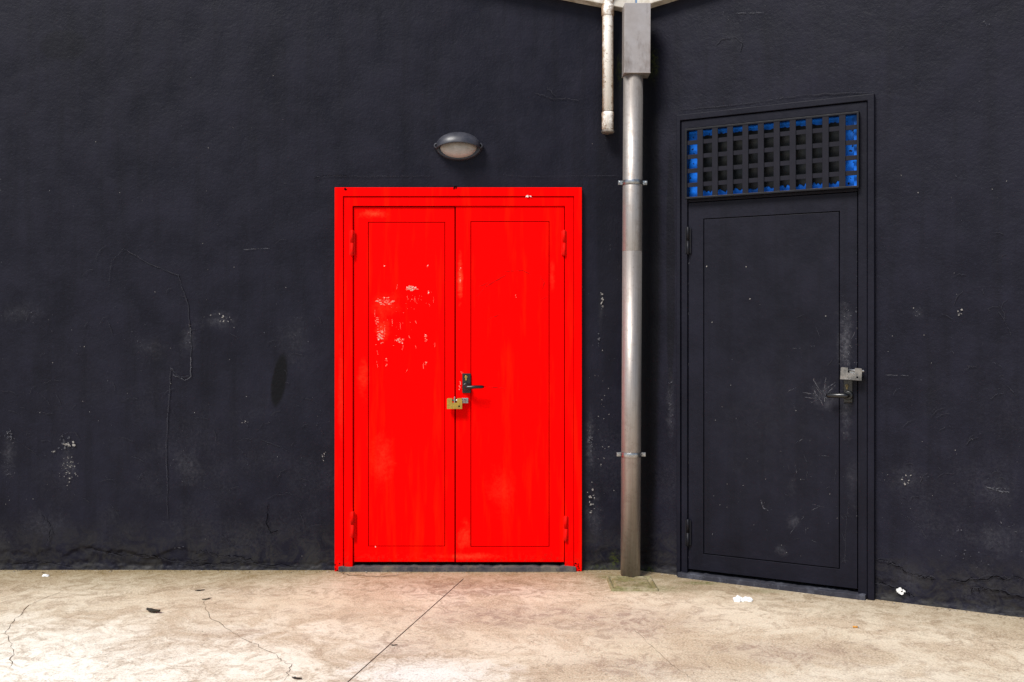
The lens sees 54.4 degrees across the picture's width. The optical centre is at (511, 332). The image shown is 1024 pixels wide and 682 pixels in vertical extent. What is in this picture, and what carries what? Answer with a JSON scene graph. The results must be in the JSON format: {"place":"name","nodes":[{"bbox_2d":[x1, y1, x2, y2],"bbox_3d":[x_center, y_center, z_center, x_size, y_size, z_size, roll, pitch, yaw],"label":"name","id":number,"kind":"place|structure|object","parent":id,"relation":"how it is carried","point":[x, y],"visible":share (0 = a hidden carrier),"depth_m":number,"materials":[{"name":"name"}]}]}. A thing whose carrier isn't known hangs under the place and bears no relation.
{"place":"outdoors","nodes":[
{"label":"outdoors","id":0,"kind":"place"},
{"bbox_2d":[0,561,1023,681],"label":"ground","id":1,"kind":"structure","parent":0,"point":[240,626],"depth_m":4.54,"materials":[{"name":"concrete"}]},
{"bbox_2d":[146,608,160,612],"bbox_3d":[-1.746,1.352,4.846,0.086,0.019,0.035,0,0,23],"label":"dead leaf","id":2,"kind":"object","parent":1,"relation":"on","point":[152,610],"visible":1,"depth_m":4.86,"materials":[{"name":"plant"}]},
{"bbox_2d":[0,0,1023,617],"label":"warehouse","id":3,"kind":"structure","parent":1,"relation":"on","point":[174,174],"depth_m":5.72,"materials":[{"name":"paint"}]},
{"bbox_2d":[335,186,581,571],"bbox_3d":[-0.307,0.267,5.702,1.411,2.212,0.152,0,0,0],"label":"red door","id":4,"kind":"structure","parent":3,"relation":"attached to","point":[519,371],"depth_m":5.70,"materials":[{"name":"paint"}]},
{"bbox_2d":[447,398,465,408],"bbox_3d":[-0.317,0.403,5.667,0.105,0.060,0.031,0,0,0],"label":"padlock","id":5,"kind":"object","parent":4,"relation":"hanging from","point":[453,405],"visible":1,"depth_m":5.65,"materials":[{"name":"gold metal"}]},
{"bbox_2d":[434,132,482,160],"bbox_3d":[-0.306,-1.067,5.660,0.283,0.158,0.124,0,0,0],"label":"wall lamp","id":6,"kind":"object","parent":3,"relation":"attached to","point":[458,146],"visible":1,"depth_m":5.65,"materials":[{"name":"grey plastic"}]},
{"bbox_2d":[601,0,613,134],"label":"waste pipe","id":7,"kind":"object","parent":3,"relation":"attached to","point":[607,69],"visible":1,"depth_m":5.63,"materials":[{"name":"white plastic"}]},
{"bbox_2d":[617,3,650,576],"bbox_3d":[0.674,-0.235,5.606,0.169,3.171,0.224,0,0,0],"label":"downpipe","id":8,"kind":"object","parent":3,"relation":"attached to","point":[636,28],"visible":1,"depth_m":5.51,"materials":[{"name":"silver metal"}]},
{"bbox_2d":[677,93,874,600],"bbox_3d":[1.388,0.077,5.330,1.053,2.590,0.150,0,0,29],"label":"black door","id":9,"kind":"structure","parent":3,"relation":"attached to","point":[775,329],"depth_m":5.31,"materials":[{"name":"paint"}]},
{"bbox_2d":[840,367,864,380],"bbox_3d":[1.739,0.210,5.085,0.114,0.062,0.031,3,2,29],"label":"padlock","id":10,"kind":"object","parent":9,"relation":"attached to","point":[845,374],"visible":1,"depth_m":5.08,"materials":[{"name":"metal"}]},
{"bbox_2d":[606,576,657,590],"bbox_3d":[0.647,1.357,5.388,0.258,0.021,0.288,0,0,0],"label":"drain cover","id":11,"kind":"object","parent":1,"relation":"on","point":[636,583],"visible":1,"depth_m":5.36,"materials":[{"name":"concrete"}]},
{"bbox_2d":[733,595,744,601],"bbox_3d":[1.153,1.348,5.057,0.059,0.029,0.053,0,0,0],"label":"crumpled tissue","id":12,"kind":"object","parent":1,"relation":"on","point":[737,598],"visible":1,"depth_m":5.05,"materials":[{"name":"white paper"}]},
{"bbox_2d":[743,596,752,601],"bbox_3d":[1.197,1.353,5.066,0.057,0.019,0.043,0,0,18],"label":"crumpled tissue","id":13,"kind":"object","parent":1,"relation":"on","point":[748,599],"visible":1,"depth_m":5.05,"materials":[{"name":"white paper"}]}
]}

